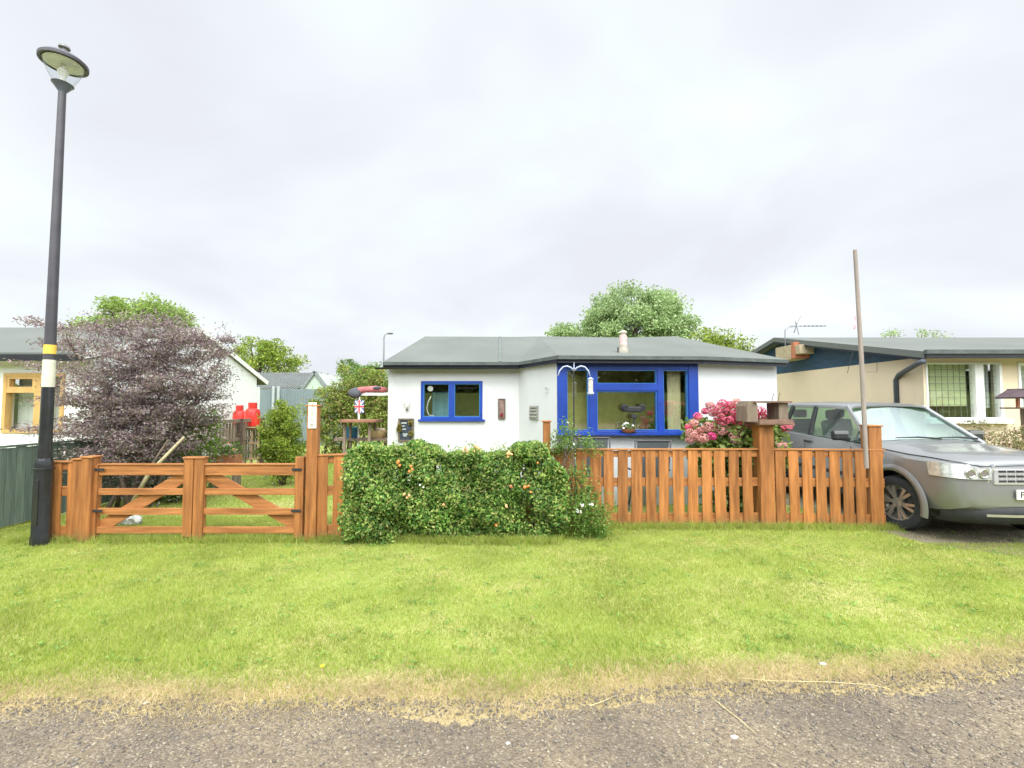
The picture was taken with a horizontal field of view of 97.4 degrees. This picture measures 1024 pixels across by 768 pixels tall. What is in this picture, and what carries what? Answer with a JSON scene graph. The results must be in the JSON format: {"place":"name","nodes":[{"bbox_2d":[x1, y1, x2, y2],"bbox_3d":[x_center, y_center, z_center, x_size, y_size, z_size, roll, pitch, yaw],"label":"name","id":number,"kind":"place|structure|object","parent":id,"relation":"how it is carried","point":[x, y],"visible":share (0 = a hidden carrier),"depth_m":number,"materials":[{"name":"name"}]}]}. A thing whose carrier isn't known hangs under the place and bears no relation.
{"place":"outdoors","nodes":[
{"label":"outdoors","id":0,"kind":"place"},
{"bbox_2d":[232,405,244,418],"bbox_3d":[-7.976,0.935,13.171,0.350,0.620,0.350,0,-3,0],"label":"gas bottle","id":1,"kind":"object","parent":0,"point":[240,411],"visible":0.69,"depth_m":13.06,"materials":[{"name":"red paint"}]},
{"bbox_2d":[257,371,345,389],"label":"metal roofed building","id":2,"kind":"structure","parent":0,"point":[302,380],"depth_m":23.24,"materials":[{"name":"grey metal"}]},
{"bbox_2d":[367,428,386,437],"bbox_3d":[-2.838,1.024,9.463,0.400,0.211,0.400,0,-3,0],"label":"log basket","id":3,"kind":"object","parent":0,"point":[379,432],"visible":0.91,"depth_m":9.32,"materials":[{"name":"wicker"}]},
{"bbox_2d":[0,425,1023,726],"bbox_3d":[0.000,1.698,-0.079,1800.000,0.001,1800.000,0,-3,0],"label":"ground","id":4,"kind":"structure","parent":0,"point":[568,619],"depth_m":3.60,"materials":[{"name":"green plant"}]},
{"bbox_2d":[29,43,89,546],"bbox_3d":[-5.732,-1.189,5.617,0.484,6.300,0.484,0,-3,0],"label":"street lamp","id":5,"kind":"object","parent":4,"relation":"on","point":[63,61],"visible":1,"depth_m":5.57,"materials":[{"name":"black metal"}]},
{"bbox_2d":[31,480,38,525],"bbox_3d":[-5.732,1.429,5.410,0.060,0.550,0.009,0,-3,0],"label":"access door","id":6,"kind":"structure","parent":5,"relation":"in","point":[36,482],"depth_m":5.41,"materials":[{"name":"black paint"}]},
{"bbox_2d":[52,455,103,542],"bbox_3d":[-5.548,1.444,5.641,0.697,1.082,0.185,0,-3,0],"label":"picket fence","id":7,"kind":"object","parent":4,"relation":"on","point":[78,490],"visible":0.56,"depth_m":5.60,"materials":[{"name":"brown wood"}]},
{"bbox_2d":[0,437,200,527],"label":"board fence","id":8,"kind":"object","parent":4,"relation":"on","point":[17,462],"visible":0.2,"depth_m":6.41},
{"bbox_2d":[120,516,130,525],"bbox_3d":[-5.451,1.939,6.383,0.179,0.149,0.125,0,-3,0],"label":"rockery stone","id":9,"kind":"object","parent":4,"relation":"on","point":[125,522],"visible":0.43,"depth_m":6.33,"materials":[{"name":"grey stone"}]},
{"bbox_2d":[65,292,199,326],"bbox_3d":[-15.083,-0.543,18.024,4.895,6.170,3.800,0,-3,0],"label":"background tree","id":10,"kind":"object","parent":4,"relation":"on","point":[118,305],"visible":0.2,"depth_m":17.62,"materials":[{"name":"green plant"}]},
{"bbox_2d":[0,327,268,454],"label":"neighbour bungalow","id":11,"kind":"object","parent":4,"relation":"on","point":[15,346],"visible":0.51,"depth_m":9.27,"materials":[{"name":"white paint"}]},
{"bbox_2d":[0,373,65,432],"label":"window frame","id":12,"kind":"structure","parent":11,"relation":"in","point":[9,388],"depth_m":8.98,"materials":[{"name":"yellow paint"}]},
{"bbox_2d":[128,515,141,525],"bbox_3d":[-5.340,1.938,6.374,0.166,0.170,0.145,2,-3,-30],"label":"rockery stone","id":13,"kind":"object","parent":4,"relation":"on","point":[135,519],"visible":0.9,"depth_m":6.34,"materials":[{"name":"white stone"}]},
{"bbox_2d":[0,306,286,516],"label":"purple tree","id":14,"kind":"object","parent":4,"relation":"on","point":[148,436],"visible":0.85,"depth_m":7.32,"materials":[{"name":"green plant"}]},
{"bbox_2d":[141,440,168,482],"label":"cut branch","id":15,"kind":"object","parent":14,"relation":"attached to","point":[158,454],"visible":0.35,"depth_m":7.14,"materials":[{"name":"brown wood"}]},
{"bbox_2d":[130,436,184,501],"bbox_3d":[-5.490,1.365,6.943,0.845,1.113,0.058,0,-3,0],"label":"cut branch","id":16,"kind":"object","parent":14,"relation":"attached to","point":[144,481],"visible":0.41,"depth_m":6.94,"materials":[{"name":"beige wood"}]},
{"bbox_2d":[92,456,196,537],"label":"field gate","id":17,"kind":"structure","parent":4,"relation":"on","point":[182,473],"depth_m":5.63,"materials":[{"name":"brown wood"}]},
{"bbox_2d":[147,475,216,502],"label":"garden shrub","id":18,"kind":"object","parent":4,"relation":"on","point":[170,497],"visible":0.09,"depth_m":7.80,"materials":[{"name":"green plant"}]},
{"bbox_2d":[151,402,225,462],"bbox_3d":[-5.878,1.202,8.266,1.104,1.789,0.975,0,-3,0],"label":"garden shrub","id":19,"kind":"object","parent":4,"relation":"on","point":[209,443],"visible":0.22,"depth_m":8.18,"materials":[{"name":"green plant"}]},
{"bbox_2d":[204,434,249,487],"bbox_3d":[-5.686,1.549,8.834,1.125,1.129,0.694,0,-3,0],"label":"flower trough","id":20,"kind":"object","parent":4,"relation":"on","point":[229,459],"visible":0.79,"depth_m":8.76,"materials":[{"name":"ceramic"}]},
{"bbox_2d":[208,418,264,462],"bbox_3d":[-6.750,1.541,11.140,0.100,1.360,2.100,0,-3,0],"label":"slatted fence","id":21,"kind":"object","parent":4,"relation":"on","point":[233,436],"visible":0.37,"depth_m":11.11,"materials":[{"name":"brown wood"}]},
{"bbox_2d":[192,456,305,539],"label":"field gate","id":22,"kind":"structure","parent":4,"relation":"on","point":[291,519],"depth_m":5.63,"materials":[{"name":"brown wood"}]},
{"bbox_2d":[244,426,265,462],"bbox_3d":[-6.671,1.683,11.834,0.480,1.140,0.800,0,-3,0],"label":"trellis stand","id":23,"kind":"object","parent":4,"relation":"on","point":[252,443],"visible":0.37,"depth_m":11.51,"materials":[{"name":"brown wood"}]},
{"bbox_2d":[244,403,260,426],"bbox_3d":[-6.790,0.798,11.776,0.368,0.620,0.368,0,-3,0],"label":"gas bottle","id":24,"kind":"object","parent":23,"relation":"on","point":[251,411],"visible":0.88,"depth_m":11.65,"materials":[{"name":"red paint"}]},
{"bbox_2d":[232,335,311,372],"bbox_3d":[-15.819,0.043,27.926,5.864,5.924,5.254,0,-3,0],"label":"background tree","id":25,"kind":"object","parent":4,"relation":"on","point":[269,355],"visible":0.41,"depth_m":27.38,"materials":[{"name":"green plant"}]},
{"bbox_2d":[251,399,306,485],"bbox_3d":[-4.873,1.233,9.585,1.086,1.848,1.069,0,-3,0],"label":"garden shrub","id":26,"kind":"object","parent":4,"relation":"on","point":[280,431],"visible":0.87,"depth_m":9.37,"materials":[{"name":"green plant"}]},
{"bbox_2d":[260,386,342,445],"bbox_3d":[-9.220,1.335,18.913,4.515,2.495,0.110,0,-3,0],"label":"sheet fence","id":27,"kind":"object","parent":4,"relation":"on","point":[293,397],"visible":0.21,"depth_m":18.98,"materials":[{"name":"grey metal"}]},
{"bbox_2d":[304,405,350,542],"bbox_3d":[-2.327,1.126,5.699,0.553,1.722,0.160,0,-3,-8],"label":"picket fence","id":28,"kind":"object","parent":4,"relation":"on","point":[318,489],"visible":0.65,"depth_m":5.64,"materials":[{"name":"brown wood"}]},
{"bbox_2d":[308,402,316,428],"bbox_3d":[-2.499,0.394,5.633,0.101,0.325,0.014,0,-3,-8],"label":"name tile","id":29,"kind":"object","parent":28,"relation":"attached to","point":[312,416],"visible":1,"depth_m":5.63,"materials":[{"name":"white ceramic"}]},
{"bbox_2d":[300,363,387,453],"bbox_3d":[-4.684,0.857,13.487,3.260,2.952,1.454,0,-3,0],"label":"boundary hedge","id":30,"kind":"object","parent":4,"relation":"on","point":[341,405],"visible":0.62,"depth_m":13.27,"materials":[{"name":"green plant"}]},
{"bbox_2d":[336,358,361,378],"bbox_3d":[-10.718,0.696,30.032,1.830,4.811,1.674,0,-3,0],"label":"background tree","id":31,"kind":"object","parent":4,"relation":"on","point":[353,364],"visible":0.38,"depth_m":29.85,"materials":[{"name":"green plant"}]},
{"bbox_2d":[334,419,387,484],"bbox_3d":[-3.090,1.430,9.233,1.150,1.404,0.820,0,-3,0],"label":"garden table","id":32,"kind":"object","parent":4,"relation":"on","point":[344,439],"visible":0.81,"depth_m":9.19,"materials":[{"name":"red wood"}]},
{"bbox_2d":[346,427,357,437],"bbox_3d":[-3.365,1.019,9.463,0.300,0.220,0.295,0,-3,0],"label":"storage tub","id":33,"kind":"object","parent":32,"relation":"on","point":[354,432],"visible":0.67,"depth_m":9.37,"materials":[{"name":"blue plastic"}]},
{"bbox_2d":[354,397,363,419],"bbox_3d":[-3.079,0.490,9.077,0.187,0.455,0.034,0,-3,0],"label":"table flag","id":34,"kind":"object","parent":32,"relation":"on","point":[359,406],"visible":1,"depth_m":9.07,"materials":[{"name":"multicoloured fabric"}]},
{"bbox_2d":[339,361,387,410],"bbox_3d":[-8.498,0.840,27.120,4.212,4.258,3.702,0,-3,0],"label":"background tree","id":35,"kind":"object","parent":4,"relation":"on","point":[366,367],"visible":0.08,"depth_m":26.42,"materials":[{"name":"green plant"}]},
{"bbox_2d":[348,386,387,445],"bbox_3d":[-2.990,1.084,9.318,0.842,2.103,0.188,0,-3,0],"label":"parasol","id":36,"kind":"object","parent":4,"relation":"on","point":[357,392],"visible":0.84,"depth_m":9.34,"materials":[{"name":"red fabric"}]},
{"bbox_2d":[383,332,392,361],"bbox_3d":[-8.310,-0.180,30.041,0.700,6.560,0.272,0,-3,0],"label":"distant street lamp","id":37,"kind":"object","parent":4,"relation":"on","point":[384,344],"visible":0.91,"depth_m":30.12,"materials":[{"name":"grey metal"}]},
{"bbox_2d":[353,457,544,530],"bbox_3d":[-0.827,1.453,6.071,2.598,0.973,0.085,0,-3,-8],"label":"picket fence","id":38,"kind":"object","parent":4,"relation":"on","point":[527,511],"depth_m":6.04,"materials":[{"name":"brown wood"}]},
{"bbox_2d":[1,463,900,536],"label":"garden grass","id":39,"kind":"structure","parent":4,"relation":"on","point":[274,486],"depth_m":7.65,"materials":[{"name":"green plant"}]},
{"bbox_2d":[0,519,904,547],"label":"fence tufts","id":40,"kind":"object","parent":4,"relation":"on","point":[287,538],"visible":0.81,"depth_m":5.59,"materials":[{"name":"green plant"}]},
{"bbox_2d":[336,439,570,544],"bbox_3d":[-0.684,1.347,5.802,2.894,1.277,0.968,0,-3,0],"label":"hedge","id":41,"kind":"object","parent":4,"relation":"on","point":[484,470],"visible":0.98,"depth_m":5.65,"materials":[{"name":"green plant"}]},
{"bbox_2d":[0,620,1023,753],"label":"dry grass","id":42,"kind":"structure","parent":4,"relation":"on","point":[975,658],"depth_m":2.71,"materials":[{"name":"plant"}]},
{"bbox_2d":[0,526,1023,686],"bbox_3d":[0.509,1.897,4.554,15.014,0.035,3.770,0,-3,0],"label":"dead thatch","id":43,"kind":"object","parent":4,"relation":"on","point":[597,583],"visible":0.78,"depth_m":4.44,"materials":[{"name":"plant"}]},
{"bbox_2d":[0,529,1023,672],"bbox_3d":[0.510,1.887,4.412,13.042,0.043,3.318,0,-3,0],"label":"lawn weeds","id":44,"kind":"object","parent":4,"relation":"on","point":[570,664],"visible":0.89,"depth_m":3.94,"materials":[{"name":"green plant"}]},
{"bbox_2d":[557,365,590,494],"bbox_3d":[0.973,0.841,7.019,0.523,2.375,0.022,0,-3,0],"label":"feeder pole","id":45,"kind":"object","parent":4,"relation":"on","point":[573,368],"visible":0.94,"depth_m":7.05,"materials":[{"name":"metal"}]},
{"bbox_2d":[587,377,593,394],"bbox_3d":[1.232,0.033,7.056,0.110,0.287,0.110,0,-3,0],"label":"bird feeder","id":46,"kind":"object","parent":45,"relation":"hanging from","point":[590,385],"visible":1,"depth_m":7.02,"materials":[{"name":"white plastic"}]},
{"bbox_2d":[375,336,787,504],"bbox_3d":[1.216,0.455,12.078,7.656,3.618,9.227,0,-3,0],"label":"bungalow","id":47,"kind":"object","parent":4,"relation":"on","point":[668,382],"visible":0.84,"depth_m":8.57,"materials":[{"name":"white paint"}]},
{"bbox_2d":[396,418,413,441],"bbox_3d":[-2.071,0.894,8.718,0.363,0.451,0.095,0,-3,0],"label":"chalkboard","id":48,"kind":"object","parent":47,"relation":"attached to","point":[405,429],"visible":0.96,"depth_m":8.73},
{"bbox_2d":[426,396,433,415],"bbox_3d":[-1.620,0.444,8.909,0.165,0.419,0.026,0,-3,0],"label":"rope","id":49,"kind":"object","parent":47,"relation":"attached to","point":[427,406],"visible":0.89,"depth_m":8.90,"materials":[{"name":"white fabric"}]},
{"bbox_2d":[418,381,484,420],"bbox_3d":[-1.174,0.335,8.799,1.297,0.787,0.130,0,-3,0],"label":"window frame","id":50,"kind":"structure","parent":47,"relation":"in","point":[451,416],"depth_m":8.78,"materials":[{"name":"blue paint"}]},
{"bbox_2d":[498,399,504,418],"bbox_3d":[-0.200,0.482,8.761,0.138,0.392,0.048,0,-3,0],"label":"wall plaque","id":51,"kind":"object","parent":47,"relation":"attached to","point":[501,408],"depth_m":8.75,"materials":[{"name":"red ceramic"}]},
{"bbox_2d":[529,405,537,419],"bbox_3d":[0.392,0.527,8.290,0.046,0.262,0.274,2,-3,-30],"label":"wall plaque","id":52,"kind":"object","parent":47,"relation":"attached to","point":[533,412],"depth_m":8.26,"materials":[{"name":"white ceramic"}]},
{"bbox_2d":[617,330,627,352],"bbox_3d":[2.016,-0.758,8.194,0.205,0.440,0.185,0,-3,0],"label":"flue pot","id":53,"kind":"object","parent":47,"relation":"on","point":[622,348],"visible":0.94,"depth_m":8.14,"materials":[{"name":"beige ceramic"}]},
{"bbox_2d":[556,363,698,435],"bbox_3d":[1.998,0.245,7.712,2.496,1.247,0.270,0,-3,-2],"label":"window frame","id":54,"kind":"structure","parent":47,"relation":"in","point":[691,370],"depth_m":7.74,"materials":[{"name":"blue paint"}]},
{"bbox_2d":[621,422,638,432],"bbox_3d":[1.978,0.750,7.595,0.277,0.229,0.250,-2,-3,38],"label":"plant bowl","id":55,"kind":"object","parent":47,"relation":"on","point":[626,428],"visible":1,"depth_m":7.55,"materials":[{"name":"ceramic"}]},
{"bbox_2d":[621,404,645,432],"bbox_3d":[2.070,0.585,7.644,0.427,0.494,0.099,0,-3,0],"label":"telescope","id":56,"kind":"object","parent":47,"relation":"on","point":[639,408],"visible":0.91,"depth_m":7.61,"materials":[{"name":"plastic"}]},
{"bbox_2d":[546,416,623,541],"bbox_3d":[0.908,1.201,5.905,0.945,1.576,0.850,0,-3,0],"label":"climbing rose","id":57,"kind":"object","parent":4,"relation":"on","point":[583,509],"visible":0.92,"depth_m":5.84,"materials":[{"name":"leaves"},{"name":"bark"},{"name":"white petal"}]},
{"bbox_2d":[574,437,610,477],"bbox_3d":[1.242,1.441,7.271,0.626,1.216,0.730,0,-3,0],"label":"garden chair","id":58,"kind":"object","parent":4,"relation":"on","point":[604,443],"visible":0.23,"depth_m":6.97,"materials":[{"name":"grey fabric"}]},
{"bbox_2d":[545,279,702,339],"bbox_3d":[5.523,-1.249,23.150,7.855,8.056,5.841,0,-3,0],"label":"background tree","id":59,"kind":"object","parent":4,"relation":"on","point":[661,311],"visible":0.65,"depth_m":21.94,"materials":[{"name":"green plant"}]},
{"bbox_2d":[628,440,671,510],"bbox_3d":[2.182,1.464,7.270,0.626,1.169,0.730,0,-3,0],"label":"garden chair","id":60,"kind":"object","parent":4,"relation":"on","point":[652,443],"visible":0.25,"depth_m":6.97,"materials":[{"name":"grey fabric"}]},
{"bbox_2d":[542,420,775,526],"bbox_3d":[2.047,1.267,6.358,3.248,1.502,0.233,0,-3,0],"label":"picket fence","id":61,"kind":"object","parent":4,"relation":"on","point":[759,486],"visible":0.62,"depth_m":6.29,"materials":[{"name":"brown wood"}]},
{"bbox_2d":[736,393,793,424],"bbox_3d":[3.560,0.350,6.393,0.613,0.451,0.415,0,-3,0],"label":"bird table","id":62,"kind":"object","parent":61,"relation":"on","point":[747,412],"visible":1,"depth_m":6.25,"materials":[{"name":"brown wood"}]},
{"bbox_2d":[682,326,758,351],"bbox_3d":[8.601,0.060,18.895,3.266,5.046,3.455,0,-3,0],"label":"background tree","id":63,"kind":"object","parent":4,"relation":"on","point":[721,340],"visible":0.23,"depth_m":18.54,"materials":[{"name":"green plant"}]},
{"bbox_2d":[680,398,794,512],"bbox_3d":[3.426,1.125,6.912,1.716,1.811,1.084,0,-3,0],"label":"hydrangea","id":64,"kind":"object","parent":4,"relation":"on","point":[723,428],"visible":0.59,"depth_m":6.72,"materials":[{"name":"pink plant"}]},
{"bbox_2d":[739,678,888,688],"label":"straw stalk","id":65,"kind":"object","parent":4,"relation":"on","point":[815,681],"visible":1,"depth_m":2.75,"materials":[{"name":"beige plant"}]},
{"bbox_2d":[774,425,885,526],"bbox_3d":[4.367,1.293,6.280,1.572,1.442,0.213,0,-3,0],"label":"picket fence","id":66,"kind":"object","parent":4,"relation":"on","point":[868,484],"visible":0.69,"depth_m":6.24,"materials":[{"name":"brown wood"}]},
{"bbox_2d":[853,249,868,467],"bbox_3d":[4.734,-0.358,6.143,0.156,2.988,0.055,0,-3,0],"label":"flag pole","id":67,"kind":"object","parent":66,"relation":"attached to","point":[862,374],"visible":1,"depth_m":6.13,"materials":[{"name":"grey metal"}]},
{"bbox_2d":[751,337,1023,447],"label":"cream bungalow","id":68,"kind":"object","parent":4,"relation":"on","point":[932,373],"visible":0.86,"depth_m":9.80,"materials":[{"name":"beige paint"}]},
{"bbox_2d":[784,316,825,345],"bbox_3d":[8.530,-1.515,13.085,1.212,0.946,0.260,0,-3,0],"label":"tv aerial","id":69,"kind":"object","parent":68,"relation":"attached to","point":[796,326],"visible":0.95,"depth_m":13.07,"materials":[{"name":"metal"}]},
{"bbox_2d":[923,362,1013,423],"bbox_3d":[9.061,0.178,8.991,1.648,1.221,0.220,0,-3,0],"label":"window frame","id":70,"kind":"structure","parent":68,"relation":"in","point":[976,371],"depth_m":9.00,"materials":[{"name":"white paint"}]},
{"bbox_2d":[1017,362,1023,409],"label":"window frame","id":71,"kind":"structure","parent":68,"relation":"in","point":[1019,364],"depth_m":9.00,"materials":[{"name":"white paint"}]},
{"bbox_2d":[880,328,952,336],"bbox_3d":[19.104,-0.092,22.105,3.528,5.649,3.066,0,-3,0],"label":"background tree","id":72,"kind":"object","parent":4,"relation":"on","point":[897,334],"visible":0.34,"depth_m":21.56,"materials":[{"name":"green plant"}]},
{"bbox_2d":[950,419,1023,449],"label":"flower bed shrub","id":73,"kind":"object","parent":4,"relation":"on","point":[1016,442],"visible":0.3,"depth_m":7.91,"materials":[{"name":"green plant"}]},
{"bbox_2d":[994,388,1023,439],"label":"bird house","id":74,"kind":"structure","parent":4,"relation":"on","point":[1017,395],"depth_m":8.19,"materials":[{"name":"brown wood"}]},
{"bbox_2d":[0,652,1023,767],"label":"road","id":75,"kind":"structure","parent":0,"point":[792,758],"depth_m":2.29,"materials":[{"name":"grey gravel"}]},
{"bbox_2d":[705,692,754,732],"bbox_3d":[1.198,1.806,2.483,0.009,0.005,0.357,1,-3,-20],"label":"straw stalk","id":76,"kind":"object","parent":75,"relation":"on","point":[729,711],"visible":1,"depth_m":2.48,"materials":[{"name":"beige plant"}]},
{"bbox_2d":[0,0,1023,384],"label":"sky","id":77,"kind":"structure","parent":0,"point":[328,179],"materials":[{"name":"white"}]},
{"bbox_2d":[775,487,1023,555],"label":"driveway","id":78,"kind":"structure","parent":0,"point":[938,525],"depth_m":5.99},
{"bbox_2d":[781,401,1023,529],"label":"parked car","id":79,"kind":"object","parent":78,"relation":"on","point":[979,480],"visible":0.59,"depth_m":5.97,"materials":[{"name":"silver metal"}]}
]}

